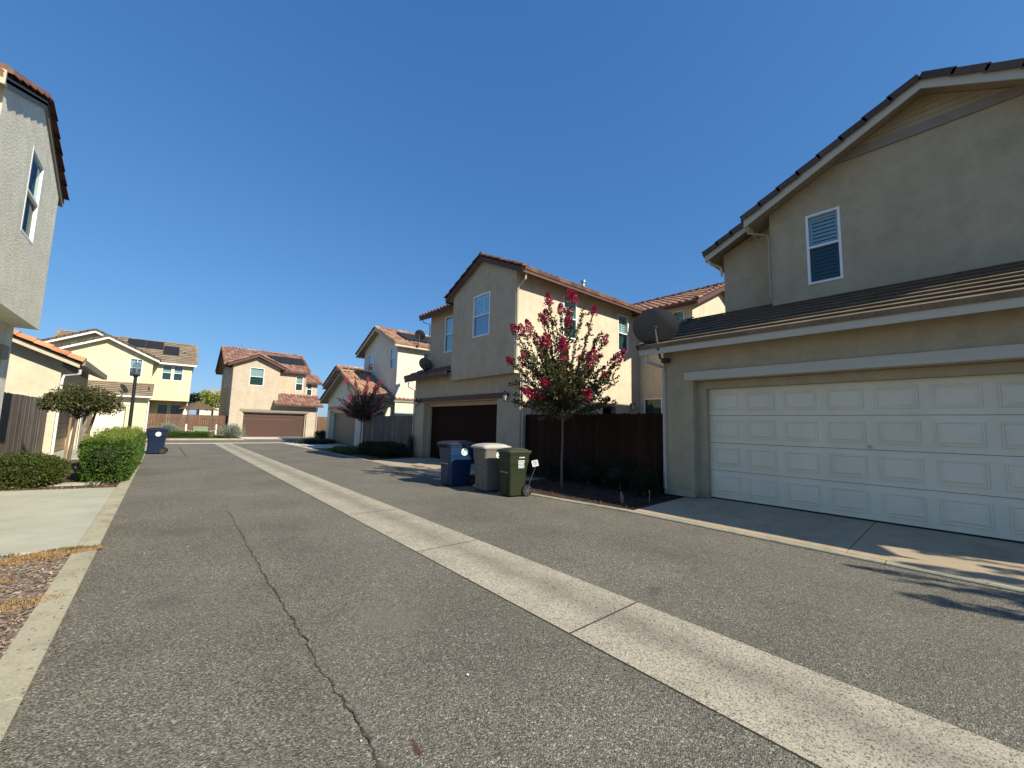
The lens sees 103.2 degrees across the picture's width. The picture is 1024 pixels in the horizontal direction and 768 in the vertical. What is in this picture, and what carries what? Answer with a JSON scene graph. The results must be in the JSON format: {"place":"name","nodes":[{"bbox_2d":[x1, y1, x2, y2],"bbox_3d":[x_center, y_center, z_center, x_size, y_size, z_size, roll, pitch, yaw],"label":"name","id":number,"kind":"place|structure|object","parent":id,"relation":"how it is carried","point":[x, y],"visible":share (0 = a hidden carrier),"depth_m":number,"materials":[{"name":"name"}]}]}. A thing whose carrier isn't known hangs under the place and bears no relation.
{"place":"outdoors","nodes":[
{"label":"outdoors","id":0,"kind":"place"},
{"bbox_2d":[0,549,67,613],"bbox_3d":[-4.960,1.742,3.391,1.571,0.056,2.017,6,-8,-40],"label":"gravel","id":1,"kind":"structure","parent":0,"point":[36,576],"depth_m":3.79,"materials":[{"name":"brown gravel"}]},
{"bbox_2d":[0,481,101,487],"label":"walkway","id":2,"kind":"structure","parent":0,"point":[74,483],"depth_m":8.78,"materials":[{"name":"concrete"}]},
{"bbox_2d":[4,329,106,455],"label":"house","id":3,"kind":"structure","parent":0,"point":[37,367],"depth_m":13.14,"materials":[{"name":"beige paint"}]},
{"bbox_2d":[54,407,68,451],"bbox_3d":[-17.092,1.488,15.180,0.058,2.198,4.800,6,-8,-40],"label":"garage door","id":4,"kind":"structure","parent":3,"relation":"in","point":[63,417],"depth_m":16.11,"materials":[{"name":"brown wood"}]},
{"bbox_2d":[0,487,115,556],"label":"driveway","id":5,"kind":"structure","parent":0,"point":[31,521],"depth_m":5.95,"materials":[{"name":"concrete"}]},
{"bbox_2d":[54,449,78,458],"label":"driveway","id":6,"kind":"structure","parent":0,"point":[61,454],"depth_m":15.04,"materials":[{"name":"concrete"}]},
{"bbox_2d":[195,389,220,422],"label":"house","id":7,"kind":"structure","parent":0,"point":[205,412],"depth_m":60.57,"materials":[{"name":"white paint"}]},
{"bbox_2d":[239,437,315,438],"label":"driveway","id":8,"kind":"structure","parent":0,"point":[275,437],"depth_m":33.59,"materials":[{"name":"grey concrete"}]},
{"bbox_2d":[284,443,348,448],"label":"driveway","id":9,"kind":"structure","parent":0,"point":[325,445],"depth_m":25.37,"materials":[{"name":"grey concrete"}]},
{"bbox_2d":[371,457,474,474],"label":"driveway","id":10,"kind":"structure","parent":0,"point":[428,465],"depth_m":14.99,"materials":[{"name":"concrete"}]},
{"bbox_2d":[404,252,724,463],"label":"house","id":11,"kind":"structure","parent":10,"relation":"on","point":[463,390],"depth_m":15.45,"materials":[{"name":"beige paint"}]},
{"bbox_2d":[419,358,432,371],"bbox_3d":[-3.870,-0.854,18.359,0.590,0.645,0.584,5,-7,-28],"label":"satellite dish","id":12,"kind":"object","parent":11,"relation":"attached to","point":[425,364],"visible":0.99,"depth_m":18.27,"materials":[{"name":"black metal"}]},
{"bbox_2d":[444,315,452,352],"bbox_3d":[-2.627,-2.198,17.765,0.174,1.620,0.950,6,-8,-40],"label":"window","id":13,"kind":"structure","parent":11,"relation":"in","point":[448,320],"depth_m":17.98,"materials":[{"name":"glass"}]},
{"bbox_2d":[430,405,496,463],"bbox_3d":[-1.967,1.961,15.979,0.058,2.203,4.800,6,-8,-40],"label":"garage door","id":14,"kind":"structure","parent":11,"relation":"in","point":[483,418],"depth_m":15.90,"materials":[{"name":"metal"}]},
{"bbox_2d":[472,291,490,337],"bbox_3d":[-1.040,-2.464,14.568,0.174,1.550,1.010,6,-8,-40],"label":"window","id":15,"kind":"structure","parent":11,"relation":"in","point":[481,305],"depth_m":14.62,"materials":[{"name":"glass"}]},
{"bbox_2d":[563,296,576,339],"bbox_3d":[2.067,-2.395,14.850,0.740,1.510,0.174,6,-8,-40],"label":"window","id":16,"kind":"structure","parent":11,"relation":"in","point":[565,303],"depth_m":14.94,"materials":[{"name":"glass"}]},
{"bbox_2d":[603,408,610,413],"bbox_3d":[3.639,2.044,16.103,0.850,2.300,0.050,6,-8,-40],"label":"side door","id":17,"kind":"structure","parent":11,"relation":"in","point":[606,410],"depth_m":16.29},
{"bbox_2d":[618,314,627,352],"bbox_3d":[4.588,-2.109,16.991,0.740,1.550,0.174,6,-8,-40],"label":"window","id":18,"kind":"structure","parent":11,"relation":"in","point":[622,320],"depth_m":17.05,"materials":[{"name":"glass"}]},
{"bbox_2d":[644,398,661,413],"bbox_3d":[5.891,1.422,16.873,0.084,1.650,0.830,6,-8,-40],"label":"window","id":19,"kind":"structure","parent":11,"relation":"in","point":[651,405],"depth_m":16.95,"materials":[{"name":"glass"}]},
{"bbox_2d":[673,310,684,321],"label":"window","id":20,"kind":"structure","parent":11,"relation":"in","point":[679,314],"depth_m":16.46,"materials":[{"name":"glass"}]},
{"bbox_2d":[0,0,1023,419],"label":"sky","id":21,"kind":"structure","parent":0,"point":[297,177],"materials":[{"name":"blue"}]},
{"bbox_2d":[526,476,544,480],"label":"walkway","id":22,"kind":"structure","parent":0,"point":[529,478],"depth_m":11.50,"materials":[{"name":"concrete"}]},
{"bbox_2d":[116,421,1016,498],"bbox_3d":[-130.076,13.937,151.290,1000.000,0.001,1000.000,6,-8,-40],"label":"ground","id":23,"kind":"structure","parent":0,"point":[319,439],"depth_m":31.97,"materials":[{"name":"grey concrete"}]},
{"bbox_2d":[0,392,46,461],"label":"fence","id":24,"kind":"object","parent":23,"relation":"on","point":[23,418],"visible":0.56,"depth_m":10.84,"materials":[{"name":"brown wood"}]},
{"bbox_2d":[0,62,69,414],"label":"house","id":25,"kind":"structure","parent":23,"relation":"on","point":[33,190],"depth_m":6.90,"materials":[{"name":"paint"}]},
{"bbox_2d":[21,147,44,245],"bbox_3d":[-8.364,-3.242,6.982,0.164,1.480,0.810,6,-8,-40],"label":"window","id":26,"kind":"structure","parent":25,"relation":"in","point":[34,187],"depth_m":7.23,"materials":[{"name":"plastic"}]},
{"bbox_2d":[0,550,72,658],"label":"planting bed","id":27,"kind":"object","parent":23,"relation":"on","point":[12,635],"depth_m":3.62,"materials":[{"name":"soil"}]},
{"bbox_2d":[0,612,29,651],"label":"bark mulch","id":28,"kind":"object","parent":27,"relation":"on","point":[21,618],"visible":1,"depth_m":2.96,"materials":[{"name":"brown wood"}]},
{"bbox_2d":[0,577,66,613],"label":"dry grass","id":29,"kind":"structure","parent":27,"relation":"on","point":[34,601],"depth_m":3.30,"materials":[{"name":"brown plant"}]},
{"bbox_2d":[0,543,102,556],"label":"grass fringe","id":30,"kind":"object","parent":27,"relation":"on","point":[80,546],"depth_m":4.58,"materials":[{"name":"brown plant"}]},
{"bbox_2d":[0,544,103,566],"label":"dry grass","id":31,"kind":"structure","parent":27,"relation":"on","point":[42,556],"depth_m":4.35,"materials":[{"name":"brown plant"}]},
{"bbox_2d":[0,459,119,490],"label":"planting bed","id":32,"kind":"object","parent":23,"relation":"on","point":[71,477],"depth_m":8.81,"materials":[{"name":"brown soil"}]},
{"bbox_2d":[0,451,72,489],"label":"bush","id":33,"kind":"object","parent":32,"relation":"on","point":[35,469],"visible":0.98,"depth_m":8.26,"materials":[{"name":"green plant"}]},
{"bbox_2d":[62,413,72,472],"bbox_3d":[-11.479,1.544,10.454,0.046,1.602,0.100,3,-6,-19],"label":"tree stake","id":34,"kind":"object","parent":32,"relation":"on","point":[68,435],"visible":0.65,"depth_m":10.47,"materials":[{"name":"brown wood"}]},
{"bbox_2d":[36,383,124,471],"bbox_3d":[-11.388,1.164,10.665,1.664,2.409,1.278,6,-8,-40],"label":"clipped tree","id":35,"kind":"object","parent":32,"relation":"on","point":[94,401],"visible":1,"depth_m":10.59,"materials":[{"name":"green plant"}]},
{"bbox_2d":[74,425,146,483],"bbox_3d":[-11.765,1.904,12.144,1.103,1.322,8.918,6,-8,-40],"label":"hedge","id":36,"kind":"object","parent":32,"relation":"on","point":[114,453],"visible":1,"depth_m":9.32,"materials":[{"name":"green plant"}]},
{"bbox_2d":[0,444,146,743],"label":"curb","id":37,"kind":"structure","parent":23,"relation":"on","point":[14,681],"depth_m":2.97,"materials":[{"name":"concrete"}]},
{"bbox_2d":[0,728,16,750],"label":"weed","id":38,"kind":"object","parent":37,"relation":"on","point":[6,741],"visible":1,"depth_m":1.87,"materials":[{"name":"beige plant"}]},
{"bbox_2d":[79,411,92,444],"bbox_3d":[-20.216,2.057,18.861,0.870,1.907,0.122,6,-8,-40],"label":"fence","id":39,"kind":"object","parent":23,"relation":"on","point":[86,424],"visible":0.08,"depth_m":19.00,"materials":[{"name":"brown wood"}]},
{"bbox_2d":[40,328,197,436],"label":"house","id":40,"kind":"structure","parent":23,"relation":"on","point":[163,385],"depth_m":30.23,"materials":[{"name":"yellow paint"}]},
{"bbox_2d":[86,406,125,436],"bbox_3d":[-29.675,2.490,27.552,4.900,2.182,0.065,6,-8,-40],"label":"garage door","id":41,"kind":"structure","parent":40,"relation":"in","point":[100,421],"depth_m":28.58,"materials":[{"name":"metal"}]},
{"bbox_2d":[120,384,130,398],"bbox_3d":[-27.326,0.553,28.554,0.632,1.113,0.638,3,-6,-17],"label":"satellite dish","id":42,"kind":"object","parent":40,"relation":"attached to","point":[124,388],"visible":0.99,"depth_m":28.44,"materials":[{"name":"black metal"}]},
{"bbox_2d":[129,358,142,376],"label":"window","id":43,"kind":"structure","parent":40,"relation":"in","point":[132,360],"depth_m":30.61,"materials":[{"name":"glass"}]},
{"bbox_2d":[156,404,167,421],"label":"window","id":44,"kind":"structure","parent":40,"relation":"in","point":[161,408],"depth_m":33.32,"materials":[{"name":"glass"}]},
{"bbox_2d":[161,365,172,379],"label":"window","id":45,"kind":"structure","parent":40,"relation":"in","point":[167,369],"depth_m":32.51,"materials":[{"name":"glass"}]},
{"bbox_2d":[169,404,180,420],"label":"window","id":46,"kind":"structure","parent":40,"relation":"in","point":[174,409],"depth_m":33.82,"materials":[{"name":"glass"}]},
{"bbox_2d":[173,366,183,380],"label":"window","id":47,"kind":"structure","parent":40,"relation":"in","point":[178,370],"depth_m":32.97,"materials":[{"name":"glass"}]},
{"bbox_2d":[146,413,227,435],"bbox_3d":[-25.298,3.295,31.695,5.020,1.832,0.122,6,-8,-40],"label":"fence","id":48,"kind":"object","parent":23,"relation":"on","point":[210,421],"visible":0.46,"depth_m":31.71,"materials":[{"name":"brown wood"}]},
{"bbox_2d":[187,392,201,423],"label":"tree","id":49,"kind":"object","parent":23,"relation":"on","point":[192,399],"visible":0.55,"depth_m":51.70,"materials":[{"name":"green plant"}]},
{"bbox_2d":[179,401,218,424],"bbox_3d":[-26.455,2.872,34.099,2.701,2.970,2.701,6,-8,-40],"label":"patio umbrella","id":50,"kind":"object","parent":23,"relation":"on","point":[198,405],"visible":0.91,"depth_m":33.65,"materials":[{"name":"beige fabric"}]},
{"bbox_2d":[198,390,220,429],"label":"tree","id":51,"kind":"object","parent":23,"relation":"on","point":[208,400],"visible":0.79,"depth_m":43.17,"materials":[{"name":"green plant"}]},
{"bbox_2d":[146,438,322,439],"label":"curb","id":52,"kind":"structure","parent":23,"relation":"on","point":[205,438],"depth_m":29.01,"materials":[{"name":"concrete"}]},
{"bbox_2d":[215,343,323,436],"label":"house","id":53,"kind":"structure","parent":23,"relation":"on","point":[257,386],"depth_m":35.30,"materials":[{"name":"beige paint"}]},
{"bbox_2d":[249,367,264,385],"bbox_3d":[-21.646,-0.611,34.383,1.030,1.500,0.174,6,-8,-40],"label":"window","id":54,"kind":"structure","parent":53,"relation":"in","point":[256,378],"depth_m":34.39,"materials":[{"name":"glass"}]},
{"bbox_2d":[241,413,303,436],"bbox_3d":[-20.652,3.592,35.217,4.680,2.032,0.053,6,-8,-40],"label":"garage door","id":55,"kind":"structure","parent":53,"relation":"in","point":[256,424],"depth_m":35.11,"materials":[{"name":"metal"}]},
{"bbox_2d":[295,376,302,390],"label":"window","id":56,"kind":"structure","parent":53,"relation":"in","point":[299,380],"depth_m":37.85,"materials":[{"name":"glass"}]},
{"bbox_2d":[306,384,311,395],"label":"window","id":57,"kind":"structure","parent":53,"relation":"in","point":[309,386],"depth_m":41.15,"materials":[{"name":"plastic"}]},
{"bbox_2d":[294,437,336,443],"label":"shrub","id":58,"kind":"object","parent":23,"relation":"on","point":[316,441],"visible":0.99,"depth_m":26.78,"materials":[{"name":"green plant"}]},
{"bbox_2d":[316,417,326,431],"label":"fence","id":59,"kind":"object","parent":23,"relation":"on","point":[321,423],"visible":0.23,"depth_m":40.24,"materials":[{"name":"brown wood"}]},
{"bbox_2d":[314,448,419,459],"bbox_3d":[-7.491,3.391,20.112,2.650,0.080,8.380,6,-8,-40],"label":"planting bed","id":60,"kind":"object","parent":23,"relation":"on","point":[364,456],"visible":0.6,"depth_m":18.09,"materials":[{"name":"brown soil"}]},
{"bbox_2d":[327,444,364,454],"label":"shrub","id":61,"kind":"object","parent":60,"relation":"on","point":[348,450],"visible":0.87,"depth_m":19.40,"materials":[{"name":"green plant"}]},
{"bbox_2d":[334,375,387,442],"bbox_3d":[-8.544,1.588,22.548,2.703,4.055,2.579,-2,-7,30],"label":"crape myrtle","id":62,"kind":"object","parent":60,"relation":"on","point":[360,412],"visible":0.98,"depth_m":22.40,"materials":[{"name":"red plant"}]},
{"bbox_2d":[357,440,409,457],"bbox_3d":[-6.030,2.966,18.703,1.512,0.755,3.814,6,-8,-40],"label":"hedge","id":63,"kind":"object","parent":60,"relation":"on","point":[383,448],"visible":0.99,"depth_m":17.86,"materials":[{"name":"green plant"}]},
{"bbox_2d":[407,435,414,456],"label":"shrub","id":64,"kind":"object","parent":60,"relation":"on","point":[411,445],"visible":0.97,"depth_m":17.82,"materials":[{"name":"green plant"}]},
{"bbox_2d":[319,325,430,446],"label":"house","id":65,"kind":"structure","parent":23,"relation":"on","point":[392,357],"depth_m":25.80,"materials":[{"name":"white paint"}]},
{"bbox_2d":[333,413,355,445],"bbox_3d":[-10.918,2.954,26.680,0.058,2.128,4.770,6,-8,-40],"label":"garage door","id":66,"kind":"structure","parent":65,"relation":"in","point":[344,436],"depth_m":26.86,"materials":[{"name":"metal"}]},
{"bbox_2d":[368,354,373,371],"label":"window","id":67,"kind":"structure","parent":65,"relation":"in","point":[371,357],"depth_m":27.87,"materials":[{"name":"glass"}]},
{"bbox_2d":[389,347,395,369],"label":"window","id":68,"kind":"structure","parent":65,"relation":"in","point":[392,350],"depth_m":25.17,"materials":[{"name":"glass"}]},
{"bbox_2d":[415,330,424,346],"bbox_3d":[-5.637,-2.794,24.964,0.606,1.034,0.600,5,-7,-27],"label":"satellite dish","id":69,"kind":"object","parent":65,"relation":"attached to","point":[419,334],"visible":1,"depth_m":24.89,"materials":[{"name":"black metal"}]},
{"bbox_2d":[422,352,429,369],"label":"window","id":70,"kind":"structure","parent":65,"relation":"in","point":[425,354],"depth_m":25.86,"materials":[{"name":"glass"}]},
{"bbox_2d":[362,416,413,454],"bbox_3d":[-6.482,2.584,20.767,0.124,1.911,6.494,6,-8,-39],"label":"fence","id":71,"kind":"object","parent":23,"relation":"on","point":[397,429],"visible":0.68,"depth_m":20.31,"materials":[{"name":"grey wood"}]},
{"bbox_2d":[472,473,684,509],"bbox_3d":[0.997,2.597,10.356,2.480,0.080,6.050,6,-8,-40],"label":"planting bed","id":72,"kind":"object","parent":23,"relation":"on","point":[585,499],"visible":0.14,"depth_m":9.20,"materials":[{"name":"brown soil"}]},
{"bbox_2d":[529,460,538,483],"bbox_3d":[0.505,2.219,9.877,0.289,0.752,0.044,1,-6,5],"label":"yard sign","id":73,"kind":"object","parent":72,"relation":"on","point":[534,463],"visible":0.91,"depth_m":9.89,"materials":[{"name":"white plastic"}]},
{"bbox_2d":[544,461,572,480],"bbox_3d":[1.297,2.460,11.350,0.705,0.663,0.940,6,-8,-40],"label":"shrub","id":74,"kind":"object","parent":72,"relation":"on","point":[554,469],"visible":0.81,"depth_m":11.26,"materials":[{"name":"green plant"}]},
{"bbox_2d":[505,288,626,487],"bbox_3d":[1.484,-0.010,10.191,3.051,5.178,3.363,6,-8,-40],"label":"crape myrtle","id":75,"kind":"object","parent":72,"relation":"on","point":[562,388],"visible":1,"depth_m":9.93,"materials":[{"name":"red plant"}]},
{"bbox_2d":[570,457,605,485],"bbox_3d":[2.021,2.316,10.668,0.866,0.800,1.087,6,-8,-40],"label":"shrub","id":76,"kind":"object","parent":72,"relation":"on","point":[587,472],"visible":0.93,"depth_m":10.53,"materials":[{"name":"green plant"}]},
{"bbox_2d":[597,458,638,489],"bbox_3d":[2.581,2.220,9.908,1.074,0.860,1.069,-1,-6,21],"label":"shrub","id":77,"kind":"object","parent":72,"relation":"on","point":[615,474],"visible":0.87,"depth_m":9.73,"materials":[{"name":"green plant"}]},
{"bbox_2d":[620,492,623,502],"bbox_3d":[2.259,2.334,8.329,0.072,0.232,0.053,6,-8,-40],"label":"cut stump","id":78,"kind":"object","parent":72,"relation":"on","point":[622,498],"visible":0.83,"depth_m":8.31,"materials":[{"name":"wood"}]},
{"bbox_2d":[629,468,660,497],"bbox_3d":[2.955,2.211,9.012,0.643,0.711,0.715,6,-8,-40],"label":"bush","id":79,"kind":"object","parent":72,"relation":"on","point":[644,483],"visible":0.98,"depth_m":8.92,"materials":[{"name":"green plant"}]},
{"bbox_2d":[525,413,671,494],"bbox_3d":[2.045,1.796,11.157,0.123,1.972,4.950,6,-8,-40],"label":"fence","id":80,"kind":"object","parent":23,"relation":"on","point":[630,437],"visible":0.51,"depth_m":10.78,"materials":[{"name":"brown wood"}]},
{"bbox_2d":[280,443,1023,592],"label":"curb edge","id":81,"kind":"object","parent":23,"relation":"on","point":[946,575],"visible":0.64,"depth_m":5.58,"materials":[{"name":"concrete"}]},
{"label":"planting bed","id":82,"kind":"structure","parent":23,"relation":"on","visible":0},
{"bbox_2d":[314,430,321,437],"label":"bush","id":83,"kind":"object","parent":82,"relation":"on","point":[316,432],"visible":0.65,"depth_m":35.72,"materials":[{"name":"green plant"}]},
{"bbox_2d":[319,429,325,437],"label":"bush","id":84,"kind":"object","parent":82,"relation":"on","point":[322,433],"visible":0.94,"depth_m":35.02,"materials":[{"name":"green plant"}]},
{"bbox_2d":[114,440,1023,767],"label":"road","id":85,"kind":"structure","parent":0,"point":[402,642],"depth_m":3.34,"materials":[{"name":"grey asphalt"}]},
{"bbox_2d":[146,428,170,453],"bbox_3d":[-15.002,2.400,17.162,0.774,1.100,0.642,6,-7,-34],"label":"wheeled bin","id":86,"kind":"object","parent":85,"relation":"on","point":[156,438],"visible":1,"depth_m":16.95,"materials":[{"name":"blue plastic"}]},
{"bbox_2d":[0,512,383,767],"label":"road patch","id":87,"kind":"object","parent":85,"relation":"on","point":[177,652],"visible":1,"depth_m":2.46,"materials":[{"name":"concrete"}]},
{"bbox_2d":[146,442,296,443],"bbox_3d":[-28.743,2.571,16.907,38.600,0.001,0.900,6,-8,-40],"label":"cross gutter","id":88,"kind":"object","parent":85,"relation":"on","point":[217,443],"depth_m":24.87,"materials":[{"name":"grey concrete"}]},
{"bbox_2d":[229,512,382,767],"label":"pavement crack","id":89,"kind":"object","parent":85,"relation":"on","point":[378,763],"visible":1,"depth_m":2.44,"materials":[{"name":"black asphalt"}]},
{"bbox_2d":[437,440,476,485],"bbox_3d":[-1.427,2.039,10.519,0.907,1.140,0.685,6,-7,-37],"label":"wheeled bin","id":90,"kind":"object","parent":85,"relation":"on","point":[456,456],"visible":0.95,"depth_m":10.27,"materials":[{"name":"blue plastic"}]},
{"bbox_2d":[471,443,510,490],"bbox_3d":[-0.504,1.999,9.808,0.863,1.120,0.642,6,-7,-36],"label":"wheeled bin","id":91,"kind":"object","parent":85,"relation":"on","point":[487,467],"visible":0.66,"depth_m":9.54,"materials":[{"name":"grey plastic"}]},
{"bbox_2d":[0,458,1001,761],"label":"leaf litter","id":92,"kind":"object","parent":85,"relation":"on","point":[112,546],"visible":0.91,"depth_m":2.85,"materials":[{"name":"brown plant"}]},
{"bbox_2d":[496,447,531,496],"bbox_3d":[0.045,1.976,9.159,0.684,1.060,0.556,5,-7,-33],"label":"wheeled bin","id":93,"kind":"object","parent":85,"relation":"on","point":[513,462],"visible":1,"depth_m":8.96,"materials":[{"name":"green plastic"}]},
{"bbox_2d":[222,447,821,767],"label":"strip joint bed","id":94,"kind":"object","parent":85,"relation":"on","point":[586,642],"visible":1,"depth_m":3.08,"materials":[{"name":"grey concrete"}]},
{"bbox_2d":[215,443,1023,767],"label":"drainage strip","id":95,"kind":"object","parent":94,"relation":"on","point":[823,721],"visible":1,"depth_m":2.69,"materials":[{"name":"concrete"}]},
{"bbox_2d":[634,497,1023,587],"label":"driveway","id":96,"kind":"structure","parent":0,"point":[996,561],"depth_m":5.85,"materials":[{"name":"concrete"}]},
{"bbox_2d":[635,58,1023,543],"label":"house","id":97,"kind":"structure","parent":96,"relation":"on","point":[865,329],"depth_m":7.28,"materials":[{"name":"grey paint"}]},
{"bbox_2d":[633,308,678,363],"bbox_3d":[3.236,-1.077,9.194,0.798,1.181,0.804,3,-6,-17],"label":"satellite dish","id":98,"kind":"object","parent":97,"relation":"attached to","point":[654,325],"visible":0.96,"depth_m":9.10,"materials":[{"name":"black metal"}]},
{"bbox_2d":[805,206,843,284],"bbox_3d":[6.722,-2.937,8.718,0.174,1.560,0.600,6,-8,-40],"label":"window","id":99,"kind":"structure","parent":97,"relation":"in","point":[823,228],"depth_m":8.72,"materials":[{"name":"glass"}]},
{"bbox_2d":[709,373,1023,543],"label":"garage door","id":100,"kind":"structure","parent":97,"relation":"in","point":[983,415],"depth_m":6.64,"materials":[{"name":"metal"}]},
{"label":"planting bed","id":101,"kind":"structure","parent":0,"visible":0},
{"bbox_2d":[157,422,184,432],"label":"sage bush","id":102,"kind":"object","parent":101,"relation":"on","point":[168,425],"visible":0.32,"depth_m":29.90,"materials":[{"name":"green plant"}]},
{"bbox_2d":[145,430,210,437],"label":"hedge","id":103,"kind":"object","parent":101,"relation":"on","point":[187,434],"visible":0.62,"depth_m":29.87,"materials":[{"name":"green plant"}]},
{"bbox_2d":[192,426,208,432],"bbox_3d":[-23.974,3.695,31.144,0.980,0.850,0.820,6,-8,-40],"label":"utility cabinet","id":104,"kind":"object","parent":101,"relation":"on","point":[198,428],"visible":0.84,"depth_m":30.90,"materials":[{"name":"green metal"}]},
{"bbox_2d":[211,434,233,437],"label":"shrub","id":105,"kind":"object","parent":101,"relation":"on","point":[223,436],"visible":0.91,"depth_m":31.12,"materials":[{"name":"green plant"}]},
{"bbox_2d":[214,423,247,436],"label":"sage bush","id":106,"kind":"object","parent":101,"relation":"on","point":[231,430],"visible":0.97,"depth_m":31.69,"materials":[{"name":"green plant"}]},
{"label":"planting bed","id":107,"kind":"structure","parent":0,"visible":0},
{"bbox_2d":[127,359,141,428],"bbox_3d":[-18.465,0.928,19.725,0.350,4.380,0.350,6,-8,-40],"label":"street lamp","id":108,"kind":"object","parent":107,"relation":"on","point":[135,376],"visible":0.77,"depth_m":19.73,"materials":[{"name":"black metal"}]}
]}

